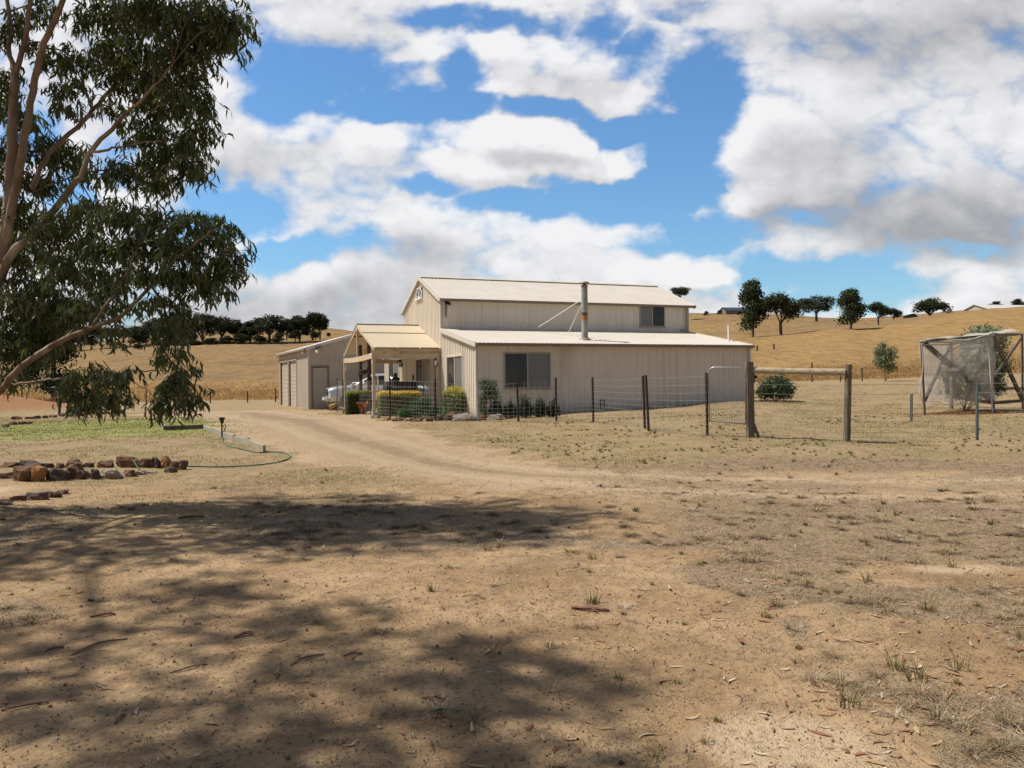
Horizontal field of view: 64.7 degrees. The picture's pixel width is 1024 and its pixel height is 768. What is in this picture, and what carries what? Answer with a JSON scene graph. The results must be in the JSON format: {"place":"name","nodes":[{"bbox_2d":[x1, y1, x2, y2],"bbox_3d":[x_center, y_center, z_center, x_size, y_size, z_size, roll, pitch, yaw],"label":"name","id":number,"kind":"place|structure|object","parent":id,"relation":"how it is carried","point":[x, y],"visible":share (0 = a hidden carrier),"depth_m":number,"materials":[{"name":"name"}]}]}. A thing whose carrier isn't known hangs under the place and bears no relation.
{"place":"outdoors","nodes":[
{"label":"outdoors","id":0,"kind":"place"},
{"bbox_2d":[0,417,246,441],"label":"lawn","id":1,"kind":"structure","parent":0,"point":[112,434],"depth_m":23.19,"materials":[{"name":"plant"}]},
{"bbox_2d":[163,425,202,429],"bbox_3d":[-9.540,1.270,23.482,1.086,0.159,0.055,-1,0,-16],"label":"sleeper","id":2,"kind":"object","parent":1,"relation":"on","point":[179,427],"visible":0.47,"depth_m":23.45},
{"bbox_2d":[129,409,762,499],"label":"driveway","id":3,"kind":"structure","parent":0,"point":[364,440],"depth_m":14.96,"materials":[{"name":"gravel"}]},
{"bbox_2d":[0,374,1023,767],"bbox_3d":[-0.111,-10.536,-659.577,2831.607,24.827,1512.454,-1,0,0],"label":"ground","id":4,"kind":"structure","parent":0,"point":[602,716],"depth_m":5.39,"materials":[{"name":"soil"}]},
{"bbox_2d":[0,472,12,478],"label":"rock","id":5,"kind":"object","parent":4,"relation":"on","point":[9,475],"visible":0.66,"depth_m":12.63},
{"bbox_2d":[0,462,20,467],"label":"rock","id":6,"kind":"object","parent":4,"relation":"on","point":[8,464],"visible":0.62,"depth_m":14.03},
{"bbox_2d":[9,495,26,500],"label":"rock","id":7,"kind":"object","parent":4,"relation":"on","point":[19,498],"visible":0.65,"depth_m":10.39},
{"bbox_2d":[13,466,30,480],"bbox_3d":[-7.462,1.416,12.336,0.354,0.334,0.210,-1,0,9],"label":"rock","id":8,"kind":"object","parent":4,"relation":"on","point":[21,473],"visible":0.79,"depth_m":12.27,"materials":[{"name":"stone"}]},
{"bbox_2d":[1,701,48,710],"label":"stick","id":9,"kind":"object","parent":4,"relation":"on","point":[24,704],"visible":1,"depth_m":3.82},
{"bbox_2d":[19,460,40,466],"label":"rock","id":10,"kind":"object","parent":4,"relation":"on","point":[29,463],"visible":0.61,"depth_m":14.08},
{"bbox_2d":[0,395,72,411],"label":"soil mound","id":11,"kind":"object","parent":4,"relation":"on","point":[18,403],"visible":0.78,"depth_m":41.55,"materials":[{"name":"soil"}]},
{"bbox_2d":[26,492,48,500],"bbox_3d":[-6.274,1.524,10.633,0.356,0.210,0.184,-1,0,-7],"label":"rock","id":12,"kind":"object","parent":4,"relation":"on","point":[32,496],"visible":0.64,"depth_m":10.58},
{"bbox_2d":[30,465,47,481],"bbox_3d":[-7.241,1.436,12.365,0.278,0.375,0.202,-1,0,6],"label":"rock","id":13,"kind":"object","parent":4,"relation":"on","point":[38,473],"visible":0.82,"depth_m":12.29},
{"bbox_2d":[47,491,61,497],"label":"rock","id":14,"kind":"object","parent":4,"relation":"on","point":[52,494],"visible":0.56,"depth_m":10.86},
{"bbox_2d":[45,468,70,480],"bbox_3d":[-7.011,1.447,12.482,0.358,0.306,0.190,-1,0,-14],"label":"rock","id":15,"kind":"object","parent":4,"relation":"on","point":[56,474],"visible":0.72,"depth_m":12.41,"materials":[{"name":"stone"}]},
{"bbox_2d":[64,459,81,467],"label":"rock","id":16,"kind":"object","parent":4,"relation":"on","point":[73,461],"visible":0.61,"depth_m":14.07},
{"bbox_2d":[66,463,86,479],"bbox_3d":[-6.839,1.442,12.676,0.322,0.394,0.194,-1,0,-10],"label":"rock","id":17,"kind":"object","parent":4,"relation":"on","point":[76,470],"visible":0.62,"depth_m":12.61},
{"bbox_2d":[91,469,101,479],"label":"rock","id":18,"kind":"object","parent":4,"relation":"on","point":[95,474],"visible":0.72,"depth_m":12.66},
{"bbox_2d":[71,638,127,654],"bbox_3d":[-2.445,1.542,4.780,0.050,0.022,0.344,-1,0,32],"label":"stick","id":19,"kind":"object","parent":4,"relation":"on","point":[104,641],"visible":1,"depth_m":4.79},
{"bbox_2d":[96,460,113,467],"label":"rock","id":20,"kind":"object","parent":4,"relation":"on","point":[105,464],"visible":0.88,"depth_m":14.02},
{"bbox_2d":[100,469,122,478],"bbox_3d":[-6.377,1.468,12.843,0.346,0.248,0.217,-1,0,-11],"label":"rock","id":21,"kind":"object","parent":4,"relation":"on","point":[110,473],"visible":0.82,"depth_m":12.77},
{"bbox_2d":[116,455,139,467],"bbox_3d":[-6.678,1.442,14.108,0.559,0.385,0.279,-1,0,0],"label":"rock","id":22,"kind":"object","parent":4,"relation":"on","point":[124,461],"visible":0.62,"depth_m":13.99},
{"bbox_2d":[124,469,136,476],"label":"rock","id":23,"kind":"object","parent":4,"relation":"on","point":[130,473],"visible":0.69,"depth_m":13.05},
{"bbox_2d":[0,0,261,455],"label":"eucalyptus tree","id":24,"kind":"object","parent":4,"relation":"on","point":[31,305],"visible":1,"depth_m":9.02,"materials":[{"name":"green plant"}]},
{"bbox_2d":[139,458,150,467],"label":"rock","id":25,"kind":"object","parent":4,"relation":"on","point":[144,462],"visible":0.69,"depth_m":13.98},
{"bbox_2d":[21,389,277,402],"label":"paddock fence","id":26,"kind":"object","parent":4,"relation":"on","point":[168,399],"visible":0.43,"depth_m":55.99,"materials":[{"name":"wood"}]},
{"bbox_2d":[151,457,160,467],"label":"rock","id":27,"kind":"object","parent":4,"relation":"on","point":[155,462],"visible":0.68,"depth_m":13.97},
{"bbox_2d":[160,455,170,467],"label":"rock","id":28,"kind":"object","parent":4,"relation":"on","point":[165,462],"visible":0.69,"depth_m":13.99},
{"bbox_2d":[178,460,187,469],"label":"rock","id":29,"kind":"object","parent":4,"relation":"on","point":[182,464],"visible":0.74,"depth_m":13.88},
{"bbox_2d":[223,432,235,441],"bbox_3d":[-6.883,1.294,19.665,0.055,0.190,1.338,-1,0,-30],"label":"sleeper","id":30,"kind":"object","parent":4,"relation":"on","point":[228,436],"visible":0.67,"depth_m":19.58,"materials":[{"name":"wood"}]},
{"bbox_2d":[188,436,290,466],"bbox_3d":[-6.173,1.307,18.944,1.816,0.347,9.811,-1,0,-16],"label":"garden hose","id":31,"kind":"object","parent":4,"relation":"on","point":[247,465],"visible":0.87,"depth_m":14.55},
{"bbox_2d":[234,436,249,444],"bbox_3d":[-6.156,1.312,18.414,0.055,0.233,1.229,-1,0,-33],"label":"sleeper","id":32,"kind":"object","parent":4,"relation":"on","point":[241,440],"visible":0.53,"depth_m":18.33,"materials":[{"name":"wood"}]},
{"bbox_2d":[248,439,265,451],"bbox_3d":[-5.388,1.324,17.032,0.055,0.228,1.638,-1,0,-28],"label":"sleeper","id":33,"kind":"object","parent":4,"relation":"on","point":[258,446],"visible":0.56,"depth_m":16.78,"materials":[{"name":"wood"}]},
{"bbox_2d":[274,334,383,408],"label":"garage","id":34,"kind":"structure","parent":4,"relation":"on","point":[308,374],"depth_m":43.14,"materials":[{"name":"beige metal"}]},
{"bbox_2d":[280,360,288,405],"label":"roller door","id":35,"kind":"structure","parent":34,"relation":"in","point":[284,394],"depth_m":49.49,"materials":[{"name":"beige metal"}]},
{"bbox_2d":[288,359,296,406],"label":"roller door","id":36,"kind":"structure","parent":34,"relation":"in","point":[292,363],"depth_m":46.74,"materials":[{"name":"beige metal"}]},
{"bbox_2d":[311,366,329,408],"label":"door","id":37,"kind":"structure","parent":34,"relation":"in","point":[319,376],"depth_m":42.65,"materials":[{"name":"beige"}]},
{"bbox_2d":[321,373,384,407],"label":"parked car","id":38,"kind":"object","parent":4,"relation":"on","point":[330,393],"visible":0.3,"depth_m":40.82,"materials":[{"name":"silver metal"}]},
{"bbox_2d":[345,390,371,414],"bbox_3d":[-6.050,0.737,31.986,1.095,1.017,0.577,-1,0,-21],"label":"hedge","id":39,"kind":"object","parent":4,"relation":"on","point":[352,398],"visible":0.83,"depth_m":31.76,"materials":[{"name":"green plant"}]},
{"bbox_2d":[376,390,420,415],"bbox_3d":[-4.079,0.702,29.148,1.602,0.974,0.643,-1,0,-21],"label":"hedge","id":40,"kind":"object","parent":4,"relation":"on","point":[404,400],"visible":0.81,"depth_m":28.90,"materials":[{"name":"green plant"}]},
{"bbox_2d":[394,395,448,418],"bbox_3d":[-2.861,0.755,25.832,1.837,0.851,0.752,-1,0,0],"label":"groundcover plant","id":41,"kind":"object","parent":4,"relation":"on","point":[405,413],"visible":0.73,"depth_m":25.77,"materials":[{"name":"green plant"}]},
{"bbox_2d":[438,384,466,413],"bbox_3d":[-2.007,0.582,27.926,1.090,1.160,1.175,-1,0,0],"label":"round shrub","id":42,"kind":"object","parent":4,"relation":"on","point":[458,402],"visible":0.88,"depth_m":27.72,"materials":[{"name":"green plant"}]},
{"bbox_2d":[453,413,476,420],"bbox_3d":[-1.371,1.016,23.953,0.778,0.314,0.420,-1,0,-10],"label":"rock","id":43,"kind":"object","parent":4,"relation":"on","point":[466,417],"visible":0.74,"depth_m":23.83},
{"bbox_2d":[478,377,501,417],"bbox_3d":[-0.706,0.455,24.768,0.786,1.362,0.594,-1,0,-25],"label":"climbing shrub","id":44,"kind":"object","parent":4,"relation":"on","point":[488,391],"visible":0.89,"depth_m":24.71,"materials":[{"name":"green plant"}]},
{"bbox_2d":[486,414,503,419],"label":"rock","id":45,"kind":"object","parent":4,"relation":"on","point":[495,417],"visible":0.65,"depth_m":24.19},
{"bbox_2d":[489,394,505,415],"bbox_3d":[-0.447,0.651,24.685,0.565,0.992,0.521,-1,0,0],"label":"strappy plant","id":46,"kind":"object","parent":4,"relation":"on","point":[497,407],"visible":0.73,"depth_m":24.64,"materials":[{"name":"green plant"}]},
{"bbox_2d":[503,398,519,417],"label":"strappy plant","id":47,"kind":"object","parent":4,"relation":"on","point":[512,409],"visible":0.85,"depth_m":24.75,"materials":[{"name":"green plant"}]},
{"bbox_2d":[0,476,1023,767],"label":"dry grass clumps","id":48,"kind":"object","parent":4,"relation":"on","point":[474,716],"visible":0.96,"depth_m":6.75,"materials":[{"name":"plant"}]},
{"bbox_2d":[0,383,1023,536],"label":"turf","id":49,"kind":"structure","parent":4,"relation":"on","point":[73,421],"depth_m":19.24,"materials":[{"name":"plant"}]},
{"bbox_2d":[0,452,1023,767],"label":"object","id":50,"kind":"object","parent":4,"relation":"on","point":[916,552],"visible":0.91,"depth_m":6.32,"materials":[{"name":"plant"}]},
{"bbox_2d":[0,476,1023,767],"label":"pebbles","id":51,"kind":"object","parent":4,"relation":"on","point":[522,758],"visible":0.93,"depth_m":4.59,"materials":[{"name":"stone"}]},
{"bbox_2d":[0,460,1023,767],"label":"grass tufts","id":52,"kind":"object","parent":4,"relation":"on","point":[842,694],"visible":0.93,"depth_m":5.04,"materials":[{"name":"plant"}]},
{"bbox_2d":[1,452,1023,767],"bbox_3d":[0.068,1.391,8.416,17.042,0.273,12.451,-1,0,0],"label":"leaf litter","id":53,"kind":"object","parent":4,"relation":"on","point":[646,626],"visible":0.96,"depth_m":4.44,"materials":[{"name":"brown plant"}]},
{"bbox_2d":[337,373,708,435],"bbox_3d":[-2.666,0.543,27.438,3.016,1.708,23.712,-1,0,-35],"label":"wire fence","id":54,"kind":"object","parent":4,"relation":"on","point":[646,423],"visible":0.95,"depth_m":23.00,"materials":[{"name":"metal"}]},
{"bbox_2d":[519,392,532,417],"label":"strappy plant","id":55,"kind":"object","parent":4,"relation":"on","point":[523,408],"visible":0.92,"depth_m":24.82,"materials":[{"name":"green plant"}]},
{"bbox_2d":[532,395,547,417],"bbox_3d":[0.868,0.712,25.035,0.534,0.795,0.513,-1,0,44],"label":"strappy plant","id":56,"kind":"object","parent":4,"relation":"on","point":[539,408],"visible":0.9,"depth_m":24.98,"materials":[{"name":"green plant"}]},
{"bbox_2d":[343,276,754,414],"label":"house","id":57,"kind":"structure","parent":4,"relation":"on","point":[465,333],"depth_m":30.50,"materials":[{"name":"beige metal"}]},
{"bbox_2d":[388,364,398,379],"bbox_3d":[-5.589,-0.369,38.223,0.100,1.505,2.260,-1,0,-21],"label":"window","id":58,"kind":"structure","parent":57,"relation":"in","point":[392,368],"depth_m":38.58,"materials":[{"name":"beige"}]},
{"bbox_2d":[376,381,423,391],"bbox_3d":[-4.415,0.481,31.945,1.900,1.170,0.690,-1,0,-21],"label":"barbecue","id":59,"kind":"object","parent":57,"relation":"on","point":[406,386],"visible":0.45,"depth_m":31.75,"materials":[{"name":"black metal"}]},
{"bbox_2d":[415,359,431,408],"bbox_3d":[-3.658,0.016,33.199,0.100,2.155,2.400,-1,0,-21],"label":"sliding door","id":60,"kind":"structure","parent":57,"relation":"in","point":[422,366],"depth_m":33.17,"materials":[{"name":"beige"}]},
{"bbox_2d":[446,354,463,391],"bbox_3d":[-2.066,-0.366,29.046,0.100,1.325,2.000,-1,0,-21],"label":"window","id":61,"kind":"structure","parent":57,"relation":"in","point":[454,364],"depth_m":29.01,"materials":[{"name":"beige"}]},
{"bbox_2d":[503,352,552,389],"bbox_3d":[0.535,-0.443,27.428,1.780,1.265,0.097,-1,0,-21],"label":"window","id":62,"kind":"structure","parent":57,"relation":"in","point":[532,368],"depth_m":27.43,"materials":[{"name":"beige"}]},
{"bbox_2d":[639,307,665,327],"bbox_3d":[5.901,-2.850,33.974,1.280,0.965,0.097,-1,0,-21],"label":"window","id":63,"kind":"structure","parent":57,"relation":"in","point":[649,317],"depth_m":33.97,"materials":[{"name":"beige"}]},
{"bbox_2d":[545,398,561,416],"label":"strappy plant","id":64,"kind":"object","parent":4,"relation":"on","point":[550,409],"visible":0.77,"depth_m":25.12,"materials":[{"name":"green plant"}]},
{"bbox_2d":[572,606,608,611],"bbox_3d":[0.500,1.453,5.211,0.251,0.029,0.081,-1,0,19],"label":"bark strip","id":65,"kind":"object","parent":4,"relation":"on","point":[597,609],"visible":1,"depth_m":5.22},
{"bbox_2d":[745,362,759,437],"bbox_3d":[5.237,0.415,17.542,0.316,1.793,0.152,-1,0,0],"label":"timber gate post","id":66,"kind":"object","parent":4,"relation":"on","point":[751,427],"visible":0.74,"depth_m":17.47,"materials":[{"name":"brown wood"}]},
{"bbox_2d":[708,367,746,424],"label":"tube gate","id":67,"kind":"structure","parent":66,"relation":"attached to","point":[709,385],"depth_m":17.71,"materials":[{"name":"grey metal"}]},
{"bbox_2d":[487,411,1021,468],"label":"weed tufts","id":68,"kind":"object","parent":4,"relation":"on","point":[749,451],"visible":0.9,"depth_m":16.12,"materials":[{"name":"green plant"}]},
{"bbox_2d":[754,374,797,400],"bbox_3d":[10.564,0.153,32.451,1.738,1.179,1.676,-1,0,18],"label":"green shrub","id":69,"kind":"object","parent":4,"relation":"on","point":[781,387],"visible":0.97,"depth_m":32.25,"materials":[{"name":"green plant"}]},
{"bbox_2d":[753,364,851,441],"bbox_3d":[6.107,0.476,17.073,2.005,1.739,0.170,-1,0,27],"label":"timber rail post","id":70,"kind":"object","parent":4,"relation":"on","point":[846,372],"visible":0.9,"depth_m":16.66,"materials":[{"name":"brown wood"}]},
{"bbox_2d":[754,362,937,382],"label":"road fence","id":71,"kind":"object","parent":4,"relation":"on","point":[811,363],"visible":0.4,"depth_m":57.00,"materials":[{"name":"wood"}]},
{"bbox_2d":[857,440,896,443],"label":"fallen branch","id":72,"kind":"object","parent":4,"relation":"on","point":[873,441],"visible":0.96,"depth_m":16.30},
{"bbox_2d":[872,340,899,380],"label":"sapling","id":73,"kind":"object","parent":4,"relation":"on","point":[890,355],"visible":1,"depth_m":55.82,"materials":[{"name":"green plant"}]},
{"bbox_2d":[754,373,1023,439],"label":"stock fence","id":74,"kind":"object","parent":4,"relation":"on","point":[977,425],"visible":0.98,"depth_m":16.43,"materials":[{"name":"grey metal"}]},
{"bbox_2d":[910,394,912,420],"bbox_3d":[10.411,0.696,21.052,0.082,0.858,0.066,-1,0,0],"label":"steel picket","id":75,"kind":"object","parent":4,"relation":"on","point":[911,407],"visible":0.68,"depth_m":21.06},
{"bbox_2d":[949,378,953,407],"bbox_3d":[12.893,0.251,23.754,0.134,0.931,0.219,-1,0,22],"label":"tree stake","id":76,"kind":"object","parent":4,"relation":"on","point":[951,393],"visible":0.62,"depth_m":23.69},
{"bbox_2d":[918,329,1023,414],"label":"netted frame","id":77,"kind":"object","parent":4,"relation":"on","point":[936,352],"visible":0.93,"depth_m":23.09,"materials":[{"name":"white"}]},
{"bbox_2d":[938,350,1012,410],"bbox_3d":[14.107,-0.078,24.700,1.974,1.912,1.757,-1,0,39],"label":"fruit tree","id":78,"kind":"object","parent":4,"relation":"on","point":[965,390],"visible":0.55,"depth_m":24.45,"materials":[{"name":"green plant"}]},
{"bbox_2d":[953,322,1020,378],"bbox_3d":[22.069,-1.351,37.707,2.830,3.140,2.823,-1,0,0],"label":"tree","id":79,"kind":"object","parent":4,"relation":"on","point":[980,345],"visible":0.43,"depth_m":37.47,"materials":[{"name":"green plant"}]},
{"bbox_2d":[0,306,1023,401],"bbox_3d":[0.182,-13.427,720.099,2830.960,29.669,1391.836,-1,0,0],"label":"hillside","id":80,"kind":"structure","parent":0,"point":[805,341],"depth_m":123.19,"materials":[{"name":"plant"}]},
{"bbox_2d":[16,316,82,397],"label":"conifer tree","id":81,"kind":"object","parent":80,"relation":"on","point":[44,386],"visible":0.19,"depth_m":61.64,"materials":[{"name":"green plant"}]},
{"bbox_2d":[70,324,99,350],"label":"gum tree","id":82,"kind":"object","parent":80,"relation":"on","point":[92,337],"visible":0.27,"depth_m":204.24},
{"bbox_2d":[88,326,110,346],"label":"gum tree","id":83,"kind":"object","parent":80,"relation":"on","point":[96,332],"visible":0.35,"depth_m":203.16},
{"bbox_2d":[128,325,150,343],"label":"gum tree","id":84,"kind":"object","parent":80,"relation":"on","point":[143,335],"visible":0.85,"depth_m":204.00,"materials":[{"name":"plant"}]},
{"bbox_2d":[140,318,170,343],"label":"gum tree","id":85,"kind":"object","parent":80,"relation":"on","point":[148,325],"visible":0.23,"depth_m":211.39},
{"bbox_2d":[186,312,218,341],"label":"gum tree","id":86,"kind":"object","parent":80,"relation":"on","point":[207,330],"visible":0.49,"depth_m":211.41,"materials":[{"name":"plant"}]},
{"bbox_2d":[202,338,219,344],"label":"gum tree","id":87,"kind":"object","parent":80,"relation":"on","point":[210,341],"visible":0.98,"depth_m":207.16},
{"bbox_2d":[205,315,237,341],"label":"gum tree","id":88,"kind":"object","parent":80,"relation":"on","point":[220,325],"visible":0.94,"depth_m":209.64,"materials":[{"name":"plant"}]},
{"bbox_2d":[216,335,234,343],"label":"bush","id":89,"kind":"object","parent":80,"relation":"on","point":[226,339],"visible":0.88,"depth_m":207.26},
{"bbox_2d":[226,319,245,342],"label":"gum tree","id":90,"kind":"object","parent":80,"relation":"on","point":[238,325],"visible":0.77,"depth_m":210.53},
{"bbox_2d":[232,334,252,343],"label":"bush","id":91,"kind":"object","parent":80,"relation":"on","point":[241,338],"visible":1,"depth_m":207.08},
{"bbox_2d":[233,320,263,342],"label":"gum tree","id":92,"kind":"object","parent":80,"relation":"on","point":[248,330],"visible":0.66,"depth_m":210.16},
{"bbox_2d":[252,335,269,343],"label":"bush","id":93,"kind":"object","parent":80,"relation":"on","point":[260,339],"visible":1,"depth_m":207.63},
{"bbox_2d":[246,314,287,342],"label":"gum tree","id":94,"kind":"object","parent":80,"relation":"on","point":[262,324],"visible":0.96,"depth_m":210.02,"materials":[{"name":"plant"}]},
{"bbox_2d":[270,332,284,342],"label":"bush","id":95,"kind":"object","parent":80,"relation":"on","point":[277,338],"visible":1,"depth_m":207.39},
{"bbox_2d":[277,318,292,340],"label":"gum tree","id":96,"kind":"object","parent":80,"relation":"on","point":[281,330],"visible":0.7,"depth_m":211.12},
{"bbox_2d":[287,330,302,341],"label":"gum tree","id":97,"kind":"object","parent":80,"relation":"on","point":[296,334],"visible":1,"depth_m":207.43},
{"bbox_2d":[287,315,312,341],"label":"gum tree","id":98,"kind":"object","parent":80,"relation":"on","point":[304,329],"visible":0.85,"depth_m":210.19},
{"bbox_2d":[294,311,328,339],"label":"gum tree","id":99,"kind":"object","parent":80,"relation":"on","point":[309,319],"visible":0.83,"depth_m":210.08,"materials":[{"name":"plant"}]},
{"bbox_2d":[311,315,329,339],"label":"gum tree","id":100,"kind":"object","parent":80,"relation":"on","point":[323,322],"visible":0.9,"depth_m":210.78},
{"bbox_2d":[669,286,692,297],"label":"gum tree","id":101,"kind":"object","parent":80,"relation":"on","point":[681,291],"visible":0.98,"depth_m":258.39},
{"bbox_2d":[720,307,745,313],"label":"farmhouse","id":102,"kind":"object","parent":80,"relation":"on","point":[729,310],"visible":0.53,"depth_m":291.06,"materials":[{"name":"white"}]},
{"bbox_2d":[737,278,770,336],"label":"gum tree","id":103,"kind":"object","parent":80,"relation":"on","point":[751,293],"visible":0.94,"depth_m":144.63,"materials":[{"name":"plant"}]},
{"bbox_2d":[759,291,804,334],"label":"gum tree","id":104,"kind":"object","parent":80,"relation":"on","point":[785,306],"visible":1,"depth_m":140.83,"materials":[{"name":"plant"}]},
{"bbox_2d":[795,294,837,321],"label":"gum tree","id":105,"kind":"object","parent":80,"relation":"on","point":[813,304],"visible":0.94,"depth_m":198.87,"materials":[{"name":"plant"}]},
{"bbox_2d":[833,287,869,328],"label":"gum tree","id":106,"kind":"object","parent":80,"relation":"on","point":[849,301],"visible":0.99,"depth_m":133.05,"materials":[{"name":"plant"}]},
{"bbox_2d":[868,301,890,325],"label":"gum tree","id":107,"kind":"object","parent":80,"relation":"on","point":[874,307],"visible":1,"depth_m":141.05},
{"bbox_2d":[887,307,903,318],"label":"gum tree","id":108,"kind":"object","parent":80,"relation":"on","point":[894,312],"visible":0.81,"depth_m":174.22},
{"bbox_2d":[910,297,953,315],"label":"gum tree","id":109,"kind":"object","parent":80,"relation":"on","point":[928,306],"visible":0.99,"depth_m":158.61,"materials":[{"name":"plant"}]},
{"bbox_2d":[962,304,1023,310],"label":"barn","id":110,"kind":"structure","parent":80,"relation":"on","point":[976,307],"depth_m":189.30,"materials":[{"name":"grey"}]},
{"bbox_2d":[0,0,1023,343],"label":"sky","id":111,"kind":"structure","parent":0,"point":[802,148],"materials":[{"name":"blue"}]},
{"bbox_2d":[851,409,1023,417],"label":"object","id":112,"kind":"object","parent":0,"point":[960,412],"visible":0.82,"depth_m":23.49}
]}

